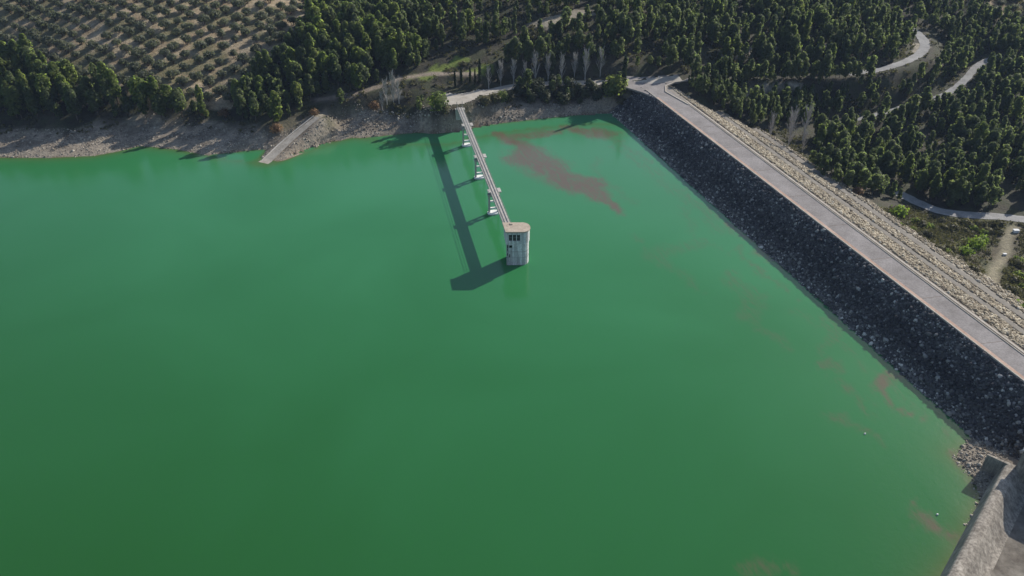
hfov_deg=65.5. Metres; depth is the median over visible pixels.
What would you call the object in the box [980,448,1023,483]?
abutment wall
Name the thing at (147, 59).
olive tree
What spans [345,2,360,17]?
pine tree
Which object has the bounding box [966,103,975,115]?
pine tree
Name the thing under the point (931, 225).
scrub bush
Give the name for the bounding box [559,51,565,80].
bare poplar
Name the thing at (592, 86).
bank bush
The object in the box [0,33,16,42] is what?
olive tree
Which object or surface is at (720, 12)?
pine tree
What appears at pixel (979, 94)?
pine tree
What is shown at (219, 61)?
olive tree
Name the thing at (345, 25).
pine tree
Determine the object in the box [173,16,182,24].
olive tree
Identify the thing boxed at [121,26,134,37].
olive tree
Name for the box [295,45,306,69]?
pine tree
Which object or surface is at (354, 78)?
pine tree
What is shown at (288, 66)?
pine tree
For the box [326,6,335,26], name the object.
pine tree
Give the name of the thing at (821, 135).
pine tree
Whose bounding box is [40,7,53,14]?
olive tree
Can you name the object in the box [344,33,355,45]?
pine tree
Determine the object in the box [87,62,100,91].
pine tree
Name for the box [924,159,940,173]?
pine tree
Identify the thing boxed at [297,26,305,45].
pine tree
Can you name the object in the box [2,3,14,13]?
olive tree
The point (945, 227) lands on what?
scrub bush
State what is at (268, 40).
olive tree
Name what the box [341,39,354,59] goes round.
pine tree
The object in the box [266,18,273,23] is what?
olive tree
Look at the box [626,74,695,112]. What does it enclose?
junction apron
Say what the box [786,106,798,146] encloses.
bare poplar
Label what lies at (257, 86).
pine tree
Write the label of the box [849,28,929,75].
hill road
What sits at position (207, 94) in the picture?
olive tree
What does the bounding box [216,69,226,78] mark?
olive tree
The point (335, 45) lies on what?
pine tree
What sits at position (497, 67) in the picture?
cypress tree
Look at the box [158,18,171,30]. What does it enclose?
olive tree
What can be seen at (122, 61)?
olive tree
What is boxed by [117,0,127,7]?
olive tree
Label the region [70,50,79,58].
olive tree
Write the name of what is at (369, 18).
pine tree
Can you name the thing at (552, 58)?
pine tree
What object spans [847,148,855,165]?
pine tree
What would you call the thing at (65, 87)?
pine tree
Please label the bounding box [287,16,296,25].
olive tree
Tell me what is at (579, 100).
bank bush
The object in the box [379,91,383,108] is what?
bare poplar
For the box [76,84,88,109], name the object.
pine tree
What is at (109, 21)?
olive tree
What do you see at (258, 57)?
pine tree
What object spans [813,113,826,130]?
pine tree
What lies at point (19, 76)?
pine tree
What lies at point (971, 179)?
pine tree
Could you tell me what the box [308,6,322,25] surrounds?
pine tree
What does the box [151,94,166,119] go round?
pine tree
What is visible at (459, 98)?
gravel yard
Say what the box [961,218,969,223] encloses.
scrub bush
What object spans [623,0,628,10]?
pine tree
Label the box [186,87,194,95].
olive tree
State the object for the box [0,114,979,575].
water
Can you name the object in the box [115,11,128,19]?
olive tree
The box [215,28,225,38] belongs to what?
olive tree
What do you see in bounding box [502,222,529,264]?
intake tower
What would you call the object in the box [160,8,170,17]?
olive tree
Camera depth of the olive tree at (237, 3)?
324.48 m
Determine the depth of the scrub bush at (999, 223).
251.39 m
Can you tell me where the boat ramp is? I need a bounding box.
[259,115,318,163]
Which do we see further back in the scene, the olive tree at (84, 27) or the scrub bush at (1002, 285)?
the olive tree at (84, 27)
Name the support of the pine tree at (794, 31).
on the ground at (132, 124)
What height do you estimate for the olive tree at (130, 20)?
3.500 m
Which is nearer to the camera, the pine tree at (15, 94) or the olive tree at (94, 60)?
the pine tree at (15, 94)
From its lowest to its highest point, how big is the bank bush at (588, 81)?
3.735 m
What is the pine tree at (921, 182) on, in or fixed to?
on the ground at (132, 124)
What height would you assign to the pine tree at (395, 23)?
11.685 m
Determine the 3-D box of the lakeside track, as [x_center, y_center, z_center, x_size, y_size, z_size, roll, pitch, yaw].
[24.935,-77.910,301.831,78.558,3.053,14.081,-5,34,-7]
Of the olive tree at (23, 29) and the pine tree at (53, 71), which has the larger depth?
the olive tree at (23, 29)
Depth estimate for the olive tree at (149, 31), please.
303.76 m
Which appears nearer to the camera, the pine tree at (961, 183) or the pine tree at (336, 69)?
the pine tree at (961, 183)
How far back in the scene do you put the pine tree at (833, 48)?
320.28 m
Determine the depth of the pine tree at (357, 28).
299.78 m
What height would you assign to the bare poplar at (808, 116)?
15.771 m
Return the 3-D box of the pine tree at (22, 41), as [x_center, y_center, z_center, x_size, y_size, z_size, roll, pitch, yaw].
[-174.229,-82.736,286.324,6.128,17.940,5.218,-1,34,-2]
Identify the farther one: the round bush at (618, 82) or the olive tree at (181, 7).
the olive tree at (181, 7)
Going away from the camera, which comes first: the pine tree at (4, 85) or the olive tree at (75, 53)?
the pine tree at (4, 85)
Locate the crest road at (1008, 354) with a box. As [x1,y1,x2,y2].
[666,90,1023,375]
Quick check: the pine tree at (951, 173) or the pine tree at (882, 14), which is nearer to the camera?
the pine tree at (951, 173)
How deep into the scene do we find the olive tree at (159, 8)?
315.83 m
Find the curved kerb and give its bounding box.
[665,80,688,104]
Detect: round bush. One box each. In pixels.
[426,91,449,111]
[439,104,449,114]
[478,95,490,105]
[488,92,500,103]
[497,89,508,102]
[505,90,515,100]
[602,81,618,97]
[604,71,628,94]
[615,95,625,104]
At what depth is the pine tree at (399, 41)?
297.61 m
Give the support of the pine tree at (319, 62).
on the ground at (132, 124)
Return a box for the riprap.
[607,81,1023,460]
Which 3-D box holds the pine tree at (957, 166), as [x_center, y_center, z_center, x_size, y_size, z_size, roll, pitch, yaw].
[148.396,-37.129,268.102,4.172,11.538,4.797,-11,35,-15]
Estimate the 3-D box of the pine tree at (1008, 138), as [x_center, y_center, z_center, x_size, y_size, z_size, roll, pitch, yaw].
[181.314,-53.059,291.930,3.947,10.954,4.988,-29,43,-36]
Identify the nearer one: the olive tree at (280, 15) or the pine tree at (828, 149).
the pine tree at (828, 149)
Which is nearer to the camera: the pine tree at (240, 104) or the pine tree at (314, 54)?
the pine tree at (240, 104)
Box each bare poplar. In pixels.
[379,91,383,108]
[382,77,388,104]
[388,70,394,101]
[393,77,402,103]
[486,64,491,88]
[497,59,502,85]
[510,59,516,83]
[531,51,539,77]
[545,51,551,78]
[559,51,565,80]
[571,52,577,77]
[582,48,589,80]
[596,44,605,75]
[769,111,776,135]
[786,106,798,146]
[800,102,815,140]
[802,127,808,151]
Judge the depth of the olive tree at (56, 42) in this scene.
299.16 m
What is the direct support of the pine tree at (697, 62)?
on the ground at (132, 124)
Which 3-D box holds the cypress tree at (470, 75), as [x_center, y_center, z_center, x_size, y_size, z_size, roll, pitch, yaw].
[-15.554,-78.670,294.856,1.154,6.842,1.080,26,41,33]
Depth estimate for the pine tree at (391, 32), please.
297.26 m
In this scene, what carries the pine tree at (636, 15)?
on the ground at (132, 124)
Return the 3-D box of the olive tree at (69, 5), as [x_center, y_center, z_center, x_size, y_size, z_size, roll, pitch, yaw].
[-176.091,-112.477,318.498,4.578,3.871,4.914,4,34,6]
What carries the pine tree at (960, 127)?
on the ground at (132, 124)
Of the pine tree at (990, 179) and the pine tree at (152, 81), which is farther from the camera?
the pine tree at (152, 81)
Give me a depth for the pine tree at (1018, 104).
309.38 m
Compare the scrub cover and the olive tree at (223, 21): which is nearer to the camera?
the scrub cover
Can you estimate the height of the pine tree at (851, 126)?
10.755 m
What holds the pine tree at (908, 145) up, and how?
on the ground at (132, 124)
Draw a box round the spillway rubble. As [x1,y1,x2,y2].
[952,437,1013,525]
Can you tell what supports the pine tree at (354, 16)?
on the ground at (132, 124)
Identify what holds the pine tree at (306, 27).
on the ground at (132, 124)
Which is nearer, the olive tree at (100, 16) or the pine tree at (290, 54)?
the pine tree at (290, 54)
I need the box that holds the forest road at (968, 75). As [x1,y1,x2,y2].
[857,55,996,120]
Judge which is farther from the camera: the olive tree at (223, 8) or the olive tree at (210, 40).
the olive tree at (223, 8)
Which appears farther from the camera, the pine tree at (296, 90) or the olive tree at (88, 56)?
the olive tree at (88, 56)
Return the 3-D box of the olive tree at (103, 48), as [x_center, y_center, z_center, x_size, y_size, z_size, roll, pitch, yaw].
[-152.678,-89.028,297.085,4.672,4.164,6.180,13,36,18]
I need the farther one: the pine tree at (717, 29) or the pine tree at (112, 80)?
the pine tree at (717, 29)
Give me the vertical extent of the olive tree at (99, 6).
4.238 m
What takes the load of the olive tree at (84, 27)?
on the ground at (132, 124)
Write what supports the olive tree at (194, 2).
on the ground at (132, 124)
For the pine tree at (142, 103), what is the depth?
277.37 m
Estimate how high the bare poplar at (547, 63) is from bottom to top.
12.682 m
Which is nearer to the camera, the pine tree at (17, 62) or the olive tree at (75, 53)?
the pine tree at (17, 62)
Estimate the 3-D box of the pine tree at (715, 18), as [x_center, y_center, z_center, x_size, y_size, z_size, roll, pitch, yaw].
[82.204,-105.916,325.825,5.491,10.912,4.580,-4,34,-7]
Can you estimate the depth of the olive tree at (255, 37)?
308.16 m
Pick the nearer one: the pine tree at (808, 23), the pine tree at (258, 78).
the pine tree at (258, 78)
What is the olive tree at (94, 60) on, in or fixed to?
on the ground at (132, 124)
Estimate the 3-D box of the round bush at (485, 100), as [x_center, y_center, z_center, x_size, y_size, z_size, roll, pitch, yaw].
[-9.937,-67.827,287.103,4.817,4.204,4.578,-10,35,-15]
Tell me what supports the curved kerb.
on the junction apron
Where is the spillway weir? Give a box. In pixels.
[940,465,1023,575]
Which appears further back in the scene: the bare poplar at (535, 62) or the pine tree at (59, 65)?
the bare poplar at (535, 62)
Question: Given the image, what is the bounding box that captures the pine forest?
[0,0,1023,208]
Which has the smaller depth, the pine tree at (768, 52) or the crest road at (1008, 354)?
the crest road at (1008, 354)
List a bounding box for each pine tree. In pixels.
[0,41,10,64]
[0,57,8,77]
[0,69,4,83]
[1,52,11,69]
[1,80,20,117]
[4,70,14,86]
[5,39,19,57]
[6,85,25,117]
[10,55,16,75]
[12,55,29,80]
[14,69,27,99]
[16,45,34,73]
[17,33,32,53]
[20,77,34,112]
[24,52,38,74]
[27,72,40,98]
[32,59,42,73]
[34,73,58,105]
[37,50,47,64]
[39,63,54,86]
[41,90,54,115]
[46,61,61,86]
[54,73,72,94]
[55,62,67,81]
[56,82,67,98]
[60,59,77,83]
[61,84,77,117]
[63,88,82,119]
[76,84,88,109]
[85,89,101,116]
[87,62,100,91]
[96,61,107,86]
[99,76,114,103]
[104,69,121,103]
[127,77,152,103]
[137,91,148,117]
[145,75,160,99]
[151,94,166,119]
[161,84,173,112]
[168,88,187,117]
[194,84,208,118]
[230,78,241,102]
[234,88,247,103]
[234,94,247,118]
[240,77,250,94]
[241,76,254,91]
[248,91,260,121]
[254,51,262,73]
[254,75,265,92]
[254,81,261,98]
[261,49,272,73]
[268,90,283,122]
[278,43,288,56]
[284,58,293,82]
[285,46,297,64]
[290,81,302,100]
[294,20,304,32]
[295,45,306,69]
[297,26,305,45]
[304,0,312,20]
[304,73,314,99]
[305,22,310,33]
[305,33,313,56]
[306,57,320,81]
[307,24,318,45]
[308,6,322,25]
[309,49,318,62]
[312,15,325,33]
[316,50,329,73]
[316,55,323,78]
[318,33,327,50]
[319,2,332,25]
[319,28,329,42]
[323,0,333,6]
[324,40,331,50]
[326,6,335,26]
[328,53,335,79]
[330,32,337,40]
[330,38,342,56]
[331,55,342,86]
[332,19,341,41]
[334,12,342,20]
[339,29,354,45]
[340,1,351,24]
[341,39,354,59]
[341,48,350,70]
[342,20,349,31]
[343,62,350,89]
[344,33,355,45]
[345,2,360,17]
[348,20,357,39]
[349,46,364,64]
[350,63,361,90]
[351,12,359,21]
[352,21,364,46]
[354,1,360,14]
[356,62,369,86]
[359,9,364,19]
[360,32,371,54]
[361,52,373,71]
[362,2,374,15]
[362,13,378,43]
[367,21,375,40]
[369,23,382,55]
[373,35,382,67]
[374,2,386,14]
[374,10,382,21]
[376,21,386,40]
[381,16,389,26]
[384,0,391,10]
[384,35,398,52]
[386,26,396,52]
[388,48,397,74]
[389,2,399,22]
[390,15,401,30]
[395,27,405,64]
[396,12,402,22]
[401,17,409,31]
[404,32,413,47]
[411,33,422,54]
[418,0,425,14]
[422,17,432,39]
[440,0,449,12]
[459,11,468,32]
[461,0,474,15]
[465,8,474,35]
[490,14,500,35]
[509,36,522,63]
[519,25,529,46]
[521,38,532,67]
[534,36,546,62]
[544,50,555,75]
[552,0,560,8]
[574,29,586,52]
[595,7,606,27]
[617,11,625,36]
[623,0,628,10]
[624,17,634,45]
[625,13,636,28]
[630,10,641,37]
[633,0,641,13]
[636,6,643,28]
[665,44,678,67]
[676,35,687,63]
[683,40,696,69]
[694,31,703,52]
[694,56,701,76]
[706,19,717,45]
[709,16,719,22]
[709,22,721,46]
[715,0,720,15]
[716,2,723,22]
[720,12,731,30]
[720,36,730,56]
[727,23,739,45]
[727,24,734,39]
[732,36,741,60]
[750,39,761,60]
[753,14,764,34]
[756,32,766,58]
[760,43,774,65]
[763,0,773,8]
[767,36,776,53]
[777,20,792,51]
[782,32,793,51]
[786,35,800,59]
[788,13,799,25]
[791,9,801,21]
[791,24,797,35]
[795,0,804,13]
[797,15,805,33]
[797,51,808,77]
[802,11,811,44]
[805,43,815,62]
[806,9,813,24]
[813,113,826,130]
[813,123,825,143]
[815,36,825,57]
[820,54,832,80]
[820,142,834,170]
[821,50,831,76]
[829,43,836,62]
[829,148,841,174]
[835,129,850,147]
[837,146,849,168]
[847,120,855,140]
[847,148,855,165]
[848,0,855,10]
[850,161,864,186]
[855,120,869,139]
[861,0,871,17]
[875,5,887,24]
[875,147,883,163]
[878,150,894,173]
[880,126,892,142]
[883,139,896,152]
[890,144,901,155]
[894,104,905,124]
[901,153,914,177]
[902,129,915,155]
[903,124,914,146]
[914,169,929,194]
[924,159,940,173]
[926,166,939,194]
[927,161,941,191]
[929,173,941,200]
[942,167,958,194]
[943,162,960,179]
[946,98,962,124]
[951,116,965,138]
[953,176,967,204]
[955,168,971,181]
[959,157,966,171]
[964,114,971,126]
[964,115,980,129]
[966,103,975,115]
[968,172,974,191]
[969,122,989,152]
[971,120,988,143]
[972,163,990,188]
[973,84,984,103]
[974,100,988,117]
[983,130,1000,144]
[983,174,995,202]
[984,100,995,121]
[985,141,999,159]
[988,127,1001,141]
[996,77,1010,95]
[996,144,1011,160]
[996,149,1010,164]
[1000,87,1010,109]
[1001,129,1014,145]
[1008,96,1023,120]
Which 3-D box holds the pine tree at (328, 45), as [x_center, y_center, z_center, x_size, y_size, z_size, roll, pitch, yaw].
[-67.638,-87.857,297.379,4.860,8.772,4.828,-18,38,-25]
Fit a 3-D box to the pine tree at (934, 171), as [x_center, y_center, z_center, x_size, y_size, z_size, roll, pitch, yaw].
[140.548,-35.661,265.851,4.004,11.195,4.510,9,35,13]
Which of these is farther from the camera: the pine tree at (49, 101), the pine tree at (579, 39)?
the pine tree at (579, 39)
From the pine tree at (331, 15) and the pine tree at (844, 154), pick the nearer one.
the pine tree at (844, 154)
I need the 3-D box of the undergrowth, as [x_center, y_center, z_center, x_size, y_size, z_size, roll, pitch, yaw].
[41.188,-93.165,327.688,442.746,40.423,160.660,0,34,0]
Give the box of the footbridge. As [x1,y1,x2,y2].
[455,102,510,221]
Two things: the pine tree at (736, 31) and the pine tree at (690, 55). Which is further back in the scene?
the pine tree at (736, 31)
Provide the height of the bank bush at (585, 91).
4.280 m
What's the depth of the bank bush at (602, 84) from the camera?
296.76 m
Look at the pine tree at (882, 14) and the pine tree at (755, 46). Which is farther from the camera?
the pine tree at (882, 14)
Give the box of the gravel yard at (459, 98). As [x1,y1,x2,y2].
[444,88,498,104]
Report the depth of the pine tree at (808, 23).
330.52 m
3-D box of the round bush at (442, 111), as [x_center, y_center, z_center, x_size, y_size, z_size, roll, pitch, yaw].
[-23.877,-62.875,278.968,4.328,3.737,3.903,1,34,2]
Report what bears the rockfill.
on the embankment dam
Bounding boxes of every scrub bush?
[912,217,926,225]
[917,221,927,227]
[920,229,934,238]
[927,222,934,227]
[934,243,947,250]
[939,223,949,229]
[946,221,960,232]
[946,245,957,251]
[946,250,955,256]
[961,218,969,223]
[968,264,980,272]
[969,225,978,230]
[978,229,988,234]
[984,226,993,233]
[992,219,1006,228]
[992,226,1004,234]
[1000,282,1011,288]
[1002,283,1019,293]
[1005,273,1023,285]
[1008,257,1023,266]
[1009,283,1023,294]
[1012,270,1023,277]
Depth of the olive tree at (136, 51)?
294.83 m
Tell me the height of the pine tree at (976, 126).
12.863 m
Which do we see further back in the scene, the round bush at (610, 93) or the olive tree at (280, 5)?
the olive tree at (280, 5)
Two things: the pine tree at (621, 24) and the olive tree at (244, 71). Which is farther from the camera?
the pine tree at (621, 24)
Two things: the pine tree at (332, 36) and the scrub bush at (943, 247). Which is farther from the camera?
the pine tree at (332, 36)
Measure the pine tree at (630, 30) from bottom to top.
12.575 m
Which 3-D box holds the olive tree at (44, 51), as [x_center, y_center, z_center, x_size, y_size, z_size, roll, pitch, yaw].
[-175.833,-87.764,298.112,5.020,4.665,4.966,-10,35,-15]
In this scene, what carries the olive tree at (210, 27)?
on the ground at (132, 124)
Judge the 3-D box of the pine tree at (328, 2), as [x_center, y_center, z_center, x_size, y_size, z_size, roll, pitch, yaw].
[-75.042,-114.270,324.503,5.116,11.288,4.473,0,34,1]
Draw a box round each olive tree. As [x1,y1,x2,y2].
[0,16,8,26]
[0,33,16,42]
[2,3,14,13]
[9,22,18,30]
[11,5,27,15]
[17,26,27,34]
[22,0,36,9]
[24,12,33,20]
[25,28,40,35]
[29,15,41,21]
[31,34,41,43]
[33,5,44,12]
[35,20,47,28]
[35,48,48,56]
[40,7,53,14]
[40,35,53,46]
[45,10,62,20]
[47,23,58,31]
[48,52,58,61]
[52,39,65,46]
[54,1,64,7]
[54,27,68,35]
[57,42,75,52]
[57,57,70,61]
[62,13,71,22]
[65,2,76,10]
[67,30,77,38]
[70,17,80,24]
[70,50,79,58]
[74,3,86,13]
[74,65,81,71]
[75,36,86,44]
[77,69,88,75]
[79,24,90,31]
[82,8,93,18]
[83,54,93,61]
[84,0,95,7]
[85,39,98,47]
[89,57,102,67]
[92,2,105,11]
[95,13,104,21]
[95,44,109,53]
[100,31,112,39]
[103,18,113,26]
[105,5,115,15]
[106,52,115,60]
[106,64,115,71]
[111,38,121,45]
[113,25,122,32]
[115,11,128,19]
[116,72,124,80]
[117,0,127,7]
[117,58,127,65]
[119,44,132,52]
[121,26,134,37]
[121,76,131,84]
[124,16,135,24]
[125,61,140,71]
[126,4,139,12]
[128,46,146,58]
[132,35,145,42]
[133,21,146,30]
[134,68,153,80]
[139,55,154,65]
[141,11,149,19]
[142,0,153,6]
[143,39,159,49]
[145,27,154,37]
[146,13,157,24]
[150,59,166,70]
[153,5,162,11]
[153,75,161,84]
[154,33,167,43]
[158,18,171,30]
[158,47,169,56]
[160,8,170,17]
[165,69,179,78]
[166,0,175,7]
[166,42,179,50]
[166,53,176,63]
[170,27,181,35]
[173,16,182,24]
[174,4,187,13]
[175,75,189,86]
[177,62,188,70]
[179,33,191,44]
[179,49,189,59]
[180,22,193,31]
[184,10,194,17]
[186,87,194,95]
[188,0,200,7]
[188,71,202,81]
[192,54,203,64]
[193,40,206,49]
[195,29,204,36]
[196,14,210,25]
[199,4,210,14]
[202,75,214,87]
[203,50,214,57]
[203,64,214,71]
[203,91,211,101]
[204,36,213,44]
[206,24,215,30]
[208,9,221,19]
[209,0,219,8]
[211,85,227,94]
[214,58,223,65]
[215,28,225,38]
[216,18,228,26]
[216,41,229,49]
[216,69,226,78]
[219,5,230,13]
[222,92,232,101]
[227,63,240,72]
[228,49,237,57]
[229,22,244,32]
[230,12,242,20]
[230,35,238,42]
[231,0,244,8]
[235,52,248,64]
[239,68,249,75]
[240,16,250,25]
[240,28,250,36]
[241,7,250,15]
[249,43,260,53]
[251,34,259,41]
[252,10,267,20]
[254,20,263,29]
[255,0,264,8]
[262,23,276,34]
[264,7,274,14]
[264,36,274,44]
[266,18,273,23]
[271,31,285,39]
[273,20,287,29]
[275,1,285,10]
[275,10,285,19]
[284,4,296,13]
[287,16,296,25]
[295,3,303,9]
[996,0,1005,5]
[1010,4,1019,10]
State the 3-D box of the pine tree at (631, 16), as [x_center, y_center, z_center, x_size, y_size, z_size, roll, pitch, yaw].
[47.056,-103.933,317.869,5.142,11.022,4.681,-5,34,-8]
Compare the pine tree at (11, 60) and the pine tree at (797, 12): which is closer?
the pine tree at (11, 60)
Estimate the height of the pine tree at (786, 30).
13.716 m
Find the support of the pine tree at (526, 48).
on the ground at (132, 124)
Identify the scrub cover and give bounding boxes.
[879,204,1023,300]
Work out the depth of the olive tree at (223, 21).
314.48 m
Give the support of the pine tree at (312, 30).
on the ground at (132, 124)
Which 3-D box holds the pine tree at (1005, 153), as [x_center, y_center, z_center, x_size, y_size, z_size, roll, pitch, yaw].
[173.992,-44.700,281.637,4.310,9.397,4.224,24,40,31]
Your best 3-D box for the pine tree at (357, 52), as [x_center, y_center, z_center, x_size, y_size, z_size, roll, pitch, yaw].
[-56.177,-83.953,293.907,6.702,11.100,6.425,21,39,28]
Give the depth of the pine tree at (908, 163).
268.06 m
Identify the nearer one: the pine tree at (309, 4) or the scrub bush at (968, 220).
the scrub bush at (968, 220)
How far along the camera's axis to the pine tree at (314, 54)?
288.51 m
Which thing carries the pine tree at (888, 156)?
on the ground at (132, 124)
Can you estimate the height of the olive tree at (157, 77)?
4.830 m
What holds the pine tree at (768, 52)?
on the ground at (132, 124)
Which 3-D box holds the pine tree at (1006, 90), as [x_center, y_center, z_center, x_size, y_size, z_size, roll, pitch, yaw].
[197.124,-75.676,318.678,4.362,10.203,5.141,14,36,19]
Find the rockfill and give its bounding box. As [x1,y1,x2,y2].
[665,83,1023,349]
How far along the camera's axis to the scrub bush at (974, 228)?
249.36 m
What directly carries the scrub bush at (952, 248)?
on the ground at (132, 124)
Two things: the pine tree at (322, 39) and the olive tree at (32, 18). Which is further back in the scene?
the olive tree at (32, 18)
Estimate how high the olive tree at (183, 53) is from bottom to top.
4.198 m
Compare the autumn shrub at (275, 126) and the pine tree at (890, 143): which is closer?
the autumn shrub at (275, 126)
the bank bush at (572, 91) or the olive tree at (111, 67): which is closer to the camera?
the olive tree at (111, 67)
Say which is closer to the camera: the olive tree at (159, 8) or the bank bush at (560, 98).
the bank bush at (560, 98)
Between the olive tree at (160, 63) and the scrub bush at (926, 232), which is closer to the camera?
the scrub bush at (926, 232)
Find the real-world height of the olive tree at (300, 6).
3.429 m
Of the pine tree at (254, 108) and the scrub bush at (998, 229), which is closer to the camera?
the scrub bush at (998, 229)
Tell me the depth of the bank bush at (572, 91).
297.59 m
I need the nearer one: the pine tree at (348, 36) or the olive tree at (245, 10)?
the pine tree at (348, 36)
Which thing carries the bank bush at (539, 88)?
on the ground at (132, 124)
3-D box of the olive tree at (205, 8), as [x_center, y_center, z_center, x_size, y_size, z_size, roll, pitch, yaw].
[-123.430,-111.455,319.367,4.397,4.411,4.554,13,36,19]
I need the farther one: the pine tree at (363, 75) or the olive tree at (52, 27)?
the olive tree at (52, 27)
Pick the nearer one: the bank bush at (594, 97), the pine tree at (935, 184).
the pine tree at (935, 184)
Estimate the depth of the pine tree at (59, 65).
280.32 m
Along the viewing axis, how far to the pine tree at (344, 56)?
290.40 m
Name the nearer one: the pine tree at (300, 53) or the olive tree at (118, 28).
the pine tree at (300, 53)
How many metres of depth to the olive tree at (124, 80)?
283.66 m
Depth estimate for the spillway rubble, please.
149.31 m
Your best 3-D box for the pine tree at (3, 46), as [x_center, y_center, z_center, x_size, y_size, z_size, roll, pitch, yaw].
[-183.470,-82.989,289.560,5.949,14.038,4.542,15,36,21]
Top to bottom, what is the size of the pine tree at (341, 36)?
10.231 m
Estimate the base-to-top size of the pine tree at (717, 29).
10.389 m
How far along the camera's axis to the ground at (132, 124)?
297.22 m
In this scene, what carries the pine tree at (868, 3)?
on the ground at (132, 124)
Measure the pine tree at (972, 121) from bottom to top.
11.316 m
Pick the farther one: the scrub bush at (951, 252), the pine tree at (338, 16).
the pine tree at (338, 16)
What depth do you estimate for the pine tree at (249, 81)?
278.87 m
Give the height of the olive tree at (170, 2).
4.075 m
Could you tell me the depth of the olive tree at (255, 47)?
301.69 m
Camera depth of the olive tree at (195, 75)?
290.10 m
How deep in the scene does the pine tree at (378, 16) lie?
311.36 m
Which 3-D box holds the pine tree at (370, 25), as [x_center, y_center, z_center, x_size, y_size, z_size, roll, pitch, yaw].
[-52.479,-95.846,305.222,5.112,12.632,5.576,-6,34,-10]
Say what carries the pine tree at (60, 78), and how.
on the ground at (132, 124)
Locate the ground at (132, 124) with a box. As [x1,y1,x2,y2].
[0,0,1023,499]
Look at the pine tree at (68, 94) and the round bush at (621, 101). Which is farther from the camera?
the round bush at (621, 101)
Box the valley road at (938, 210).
[894,191,1023,221]
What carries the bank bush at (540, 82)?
on the ground at (132, 124)
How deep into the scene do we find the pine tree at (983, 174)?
264.80 m
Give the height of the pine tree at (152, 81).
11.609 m
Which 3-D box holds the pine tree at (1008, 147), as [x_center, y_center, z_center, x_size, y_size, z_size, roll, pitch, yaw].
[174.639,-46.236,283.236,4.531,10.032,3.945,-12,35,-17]
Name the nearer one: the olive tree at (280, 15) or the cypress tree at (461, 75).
the cypress tree at (461, 75)
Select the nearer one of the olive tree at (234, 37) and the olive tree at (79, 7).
the olive tree at (234, 37)
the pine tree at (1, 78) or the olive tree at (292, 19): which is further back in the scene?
the olive tree at (292, 19)
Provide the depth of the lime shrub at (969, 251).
231.46 m
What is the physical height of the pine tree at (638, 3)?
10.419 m
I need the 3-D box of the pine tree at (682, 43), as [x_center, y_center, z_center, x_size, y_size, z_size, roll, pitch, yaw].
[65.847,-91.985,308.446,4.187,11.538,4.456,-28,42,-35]
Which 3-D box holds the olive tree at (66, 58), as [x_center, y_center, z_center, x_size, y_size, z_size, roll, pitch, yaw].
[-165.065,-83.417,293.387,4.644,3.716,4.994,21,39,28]
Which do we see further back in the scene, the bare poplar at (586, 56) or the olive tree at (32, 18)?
the olive tree at (32, 18)
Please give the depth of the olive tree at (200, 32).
307.98 m
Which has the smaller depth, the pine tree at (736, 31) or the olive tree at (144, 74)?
the olive tree at (144, 74)
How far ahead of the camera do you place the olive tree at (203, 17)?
313.12 m
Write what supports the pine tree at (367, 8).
on the ground at (132, 124)
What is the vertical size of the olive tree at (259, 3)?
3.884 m
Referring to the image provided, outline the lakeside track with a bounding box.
[482,75,682,95]
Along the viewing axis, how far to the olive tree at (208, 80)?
288.53 m
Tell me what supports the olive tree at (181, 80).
on the ground at (132, 124)
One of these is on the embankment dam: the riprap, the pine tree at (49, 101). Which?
the riprap
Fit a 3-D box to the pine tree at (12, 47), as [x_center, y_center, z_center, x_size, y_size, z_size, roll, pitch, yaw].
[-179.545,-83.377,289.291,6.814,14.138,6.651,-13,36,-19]
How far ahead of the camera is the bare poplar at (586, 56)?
302.12 m
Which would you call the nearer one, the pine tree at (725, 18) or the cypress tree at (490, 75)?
the cypress tree at (490, 75)
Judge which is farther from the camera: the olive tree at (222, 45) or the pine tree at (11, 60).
the olive tree at (222, 45)
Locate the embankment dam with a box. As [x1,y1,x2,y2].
[612,86,1023,447]
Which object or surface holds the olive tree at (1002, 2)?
on the ground at (132, 124)
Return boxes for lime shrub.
[888,204,909,217]
[959,244,975,256]
[965,235,987,249]
[980,234,989,243]
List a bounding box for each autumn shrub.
[217,107,229,117]
[268,122,283,132]
[309,108,319,115]
[367,100,378,109]
[852,185,864,196]
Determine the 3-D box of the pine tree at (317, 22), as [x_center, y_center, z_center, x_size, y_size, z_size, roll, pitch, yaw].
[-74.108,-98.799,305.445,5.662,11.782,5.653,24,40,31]
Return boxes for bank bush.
[512,84,524,93]
[521,86,531,97]
[525,92,536,102]
[529,79,537,91]
[533,77,544,86]
[534,83,549,95]
[540,89,550,103]
[548,73,557,87]
[553,91,570,104]
[558,83,566,92]
[563,77,574,88]
[563,87,577,96]
[574,80,581,92]
[576,97,582,103]
[578,86,591,97]
[584,78,592,87]
[587,81,597,91]
[590,88,599,100]
[594,85,604,98]
[599,80,608,90]
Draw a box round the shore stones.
[0,94,611,157]
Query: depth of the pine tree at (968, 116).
298.11 m
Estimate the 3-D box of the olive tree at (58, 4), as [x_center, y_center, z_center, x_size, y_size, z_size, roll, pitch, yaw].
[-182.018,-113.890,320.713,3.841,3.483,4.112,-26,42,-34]
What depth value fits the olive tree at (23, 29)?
310.44 m
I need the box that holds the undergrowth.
[0,0,1023,191]
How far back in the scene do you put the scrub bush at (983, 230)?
247.52 m
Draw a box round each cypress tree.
[453,70,455,86]
[459,66,462,84]
[469,67,470,83]
[478,58,481,82]
[489,65,491,83]
[496,63,498,82]
[622,54,627,86]
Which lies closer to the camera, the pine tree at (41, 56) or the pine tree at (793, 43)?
the pine tree at (41, 56)
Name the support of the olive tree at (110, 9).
on the ground at (132, 124)
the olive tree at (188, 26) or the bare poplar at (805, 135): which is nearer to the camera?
the bare poplar at (805, 135)

